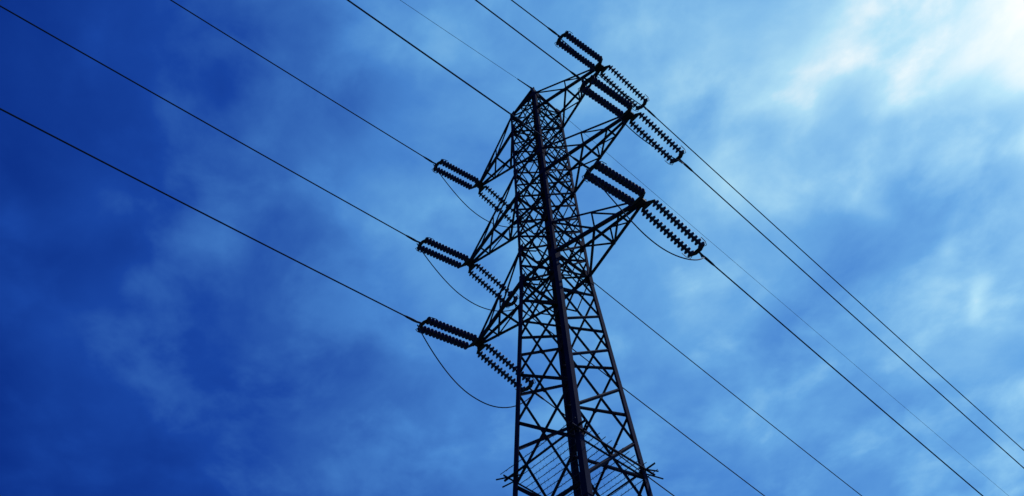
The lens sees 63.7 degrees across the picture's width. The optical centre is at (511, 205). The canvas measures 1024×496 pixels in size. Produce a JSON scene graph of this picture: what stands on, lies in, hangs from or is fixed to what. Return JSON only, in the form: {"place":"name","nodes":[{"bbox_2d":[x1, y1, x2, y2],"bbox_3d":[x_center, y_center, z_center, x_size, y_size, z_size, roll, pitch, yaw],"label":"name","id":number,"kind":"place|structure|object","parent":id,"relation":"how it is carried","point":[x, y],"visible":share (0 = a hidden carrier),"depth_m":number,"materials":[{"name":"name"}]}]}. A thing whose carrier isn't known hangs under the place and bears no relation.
{"place":"outdoors","nodes":[
{"label":"outdoors","id":0,"kind":"place"},
{"bbox_2d":[0,0,1023,495],"label":"sky","id":1,"kind":"structure","parent":0,"point":[150,345],"materials":[{"name":"blue"}]},
{"label":"ground","id":2,"kind":"structure","parent":0,"visible":0},
{"bbox_2d":[465,64,663,495],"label":"lattice tower","id":3,"kind":"structure","parent":2,"relation":"on","point":[576,430],"depth_m":23.33,"materials":[{"name":"metal"}]},
{"bbox_2d":[415,237,469,268],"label":"insulator set","id":4,"kind":"object","parent":3,"relation":"attached to","point":[447,250],"visible":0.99,"depth_m":28.38,"materials":[{"name":"ceramic"}]},
{"bbox_2d":[0,5,417,241],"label":"power line","id":5,"kind":"object","parent":4,"relation":"attached to","point":[411,238],"visible":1,"depth_m":23.71,"materials":[{"name":"metal"}]},
{"bbox_2d":[417,243,512,311],"bbox_3d":[-1.484,2.798,28.021,4.499,1.228,0.112,35,-64,-22],"label":"jumper cable","id":6,"kind":"object","parent":4,"relation":"hanging from","point":[453,288],"visible":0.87,"depth_m":27.45,"materials":[{"name":"metal"}]},
{"bbox_2d":[415,317,477,349],"bbox_3d":[-1.910,3.813,24.466,2.400,0.292,0.731,28,-61,-35],"label":"insulator set","id":7,"kind":"object","parent":3,"relation":"attached to","point":[451,329],"visible":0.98,"depth_m":24.44,"materials":[{"name":"ceramic"}]},
{"bbox_2d":[0,108,417,322],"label":"power line","id":8,"kind":"object","parent":7,"relation":"attached to","point":[406,316],"visible":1,"depth_m":20.23,"materials":[{"name":"metal"}]},
{"bbox_2d":[417,324,529,407],"bbox_3d":[-1.012,5.042,23.957,4.501,1.527,0.112,35,-64,-22],"label":"jumper cable","id":9,"kind":"object","parent":7,"relation":"hanging from","point":[458,384],"visible":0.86,"depth_m":23.35,"materials":[{"name":"metal"}]},
{"bbox_2d":[432,159,479,189],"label":"insulator set","id":10,"kind":"object","parent":3,"relation":"attached to","point":[461,172],"visible":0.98,"depth_m":32.00,"materials":[{"name":"ceramic"}]},
{"bbox_2d":[170,0,433,162],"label":"power line","id":11,"kind":"object","parent":10,"relation":"attached to","point":[429,160],"visible":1,"depth_m":28.40,"materials":[{"name":"metal"}]},
{"bbox_2d":[433,164,515,227],"bbox_3d":[-1.276,-0.018,31.589,4.500,1.328,0.112,35,-64,-22],"label":"jumper cable","id":12,"kind":"object","parent":10,"relation":"hanging from","point":[463,202],"visible":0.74,"depth_m":30.99,"materials":[{"name":"metal"}]},
{"bbox_2d":[468,263,518,307],"bbox_3d":[-0.654,2.867,29.269,2.400,0.292,0.731,41,-66,-10],"label":"insulator set","id":13,"kind":"object","parent":3,"relation":"attached to","point":[513,302],"visible":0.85,"depth_m":29.20,"materials":[{"name":"ceramic"}]},
{"bbox_2d":[523,310,764,495],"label":"power line","id":14,"kind":"object","parent":13,"relation":"attached to","point":[662,418],"visible":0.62,"depth_m":31.27,"materials":[{"name":"metal"}]},
{"bbox_2d":[478,185,523,225],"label":"insulator set","id":15,"kind":"object","parent":3,"relation":"attached to","point":[488,200],"visible":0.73,"depth_m":32.79,"materials":[{"name":"ceramic"}]},
{"bbox_2d":[522,225,861,495],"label":"power line","id":16,"kind":"object","parent":15,"relation":"attached to","point":[713,378],"visible":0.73,"depth_m":35.87,"materials":[{"name":"metal"}]},
{"bbox_2d":[476,343,535,392],"bbox_3d":[-0.187,5.028,25.331,2.400,0.292,0.731,41,-66,-10],"label":"insulator set","id":17,"kind":"object","parent":3,"relation":"attached to","point":[507,376],"visible":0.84,"depth_m":25.28,"materials":[{"name":"ceramic"}]},
{"bbox_2d":[535,393,674,495],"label":"power line","id":18,"kind":"object","parent":17,"relation":"attached to","point":[539,396],"visible":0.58,"depth_m":26.54,"materials":[{"name":"metal"}]},
{"bbox_2d":[555,31,602,68],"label":"insulator set","id":19,"kind":"object","parent":3,"relation":"attached to","point":[588,50],"visible":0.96,"depth_m":29.31,"materials":[{"name":"metal"}]},
{"bbox_2d":[511,0,557,34],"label":"power line","id":20,"kind":"object","parent":19,"relation":"attached to","point":[552,31],"visible":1,"depth_m":28.17,"materials":[{"name":"metal"}]},
{"bbox_2d":[557,36,646,109],"bbox_3d":[3.283,-4.602,29.319,4.484,0.383,0.112,35,-64,-22],"label":"jumper cable","id":21,"kind":"object","parent":19,"relation":"hanging from","point":[600,75],"visible":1,"depth_m":29.12,"materials":[{"name":"metal"}]},
{"bbox_2d":[578,75,632,116],"bbox_3d":[2.900,-3.334,25.324,2.400,0.292,0.731,28,-61,-35],"label":"insulator set","id":22,"kind":"object","parent":3,"relation":"attached to","point":[604,88],"visible":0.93,"depth_m":25.27,"materials":[{"name":"metal"}]},
{"bbox_2d":[475,0,581,79],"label":"power line","id":23,"kind":"object","parent":22,"relation":"attached to","point":[575,75],"visible":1,"depth_m":23.55,"materials":[{"name":"metal"}]},
{"bbox_2d":[581,81,683,163],"bbox_3d":[3.784,-2.355,25.193,4.490,0.632,0.112,35,-64,-22],"label":"jumper cable","id":24,"kind":"object","parent":22,"relation":"hanging from","point":[627,125],"visible":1,"depth_m":24.76,"materials":[{"name":"metal"}]},
{"bbox_2d":[582,161,645,205],"bbox_3d":[2.719,-0.561,21.764,2.400,0.292,0.731,28,-61,-35],"label":"insulator set","id":25,"kind":"object","parent":3,"relation":"attached to","point":[623,181],"visible":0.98,"depth_m":21.73,"materials":[{"name":"ceramic"}]},
{"bbox_2d":[347,0,586,167],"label":"power line","id":26,"kind":"object","parent":25,"relation":"attached to","point":[465,82],"visible":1,"depth_m":19.34,"materials":[{"name":"metal"}]},
{"bbox_2d":[586,169,704,260],"bbox_3d":[3.612,0.585,21.381,4.499,1.228,0.112,35,-64,-22],"label":"jumper cable","id":27,"kind":"object","parent":25,"relation":"hanging from","point":[636,225],"visible":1,"depth_m":20.84,"materials":[{"name":"metal"}]},
{"bbox_2d":[600,65,648,111],"bbox_3d":[4.126,-4.297,30.210,2.400,0.292,0.731,41,-66,-10],"label":"insulator set","id":28,"kind":"object","parent":3,"relation":"attached to","point":[639,107],"visible":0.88,"depth_m":30.15,"materials":[{"name":"metal"}]},
{"bbox_2d":[647,109,1023,450],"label":"power line","id":29,"kind":"object","parent":28,"relation":"attached to","point":[650,112],"visible":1,"depth_m":32.63,"materials":[{"name":"metal"}]},
{"bbox_2d":[629,112,685,164],"bbox_3d":[4.623,-2.119,26.189,2.400,0.292,0.731,41,-66,-10],"label":"insulator set","id":30,"kind":"object","parent":3,"relation":"attached to","point":[657,130],"visible":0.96,"depth_m":26.14,"materials":[{"name":"metal"}]},
{"bbox_2d":[683,162,1023,468],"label":"power line","id":31,"kind":"object","parent":30,"relation":"attached to","point":[687,166],"visible":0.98,"depth_m":28.20,"materials":[{"name":"metal"}]},
{"bbox_2d":[641,199,706,258],"bbox_3d":[4.442,0.654,22.630,2.400,0.292,0.731,41,-66,-10],"label":"insulator set","id":32,"kind":"object","parent":3,"relation":"attached to","point":[679,225],"visible":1,"depth_m":22.59,"materials":[{"name":"metal"}]},
{"bbox_2d":[702,255,982,495],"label":"power line","id":33,"kind":"object","parent":32,"relation":"attached to","point":[708,260],"visible":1,"depth_m":24.10,"materials":[{"name":"metal"}]},
{"bbox_2d":[400,0,1008,495],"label":"earth wire","id":34,"kind":"object","parent":3,"relation":"attached to","point":[704,236],"visible":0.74,"depth_m":37.72,"materials":[{"name":"metal"}]}
]}

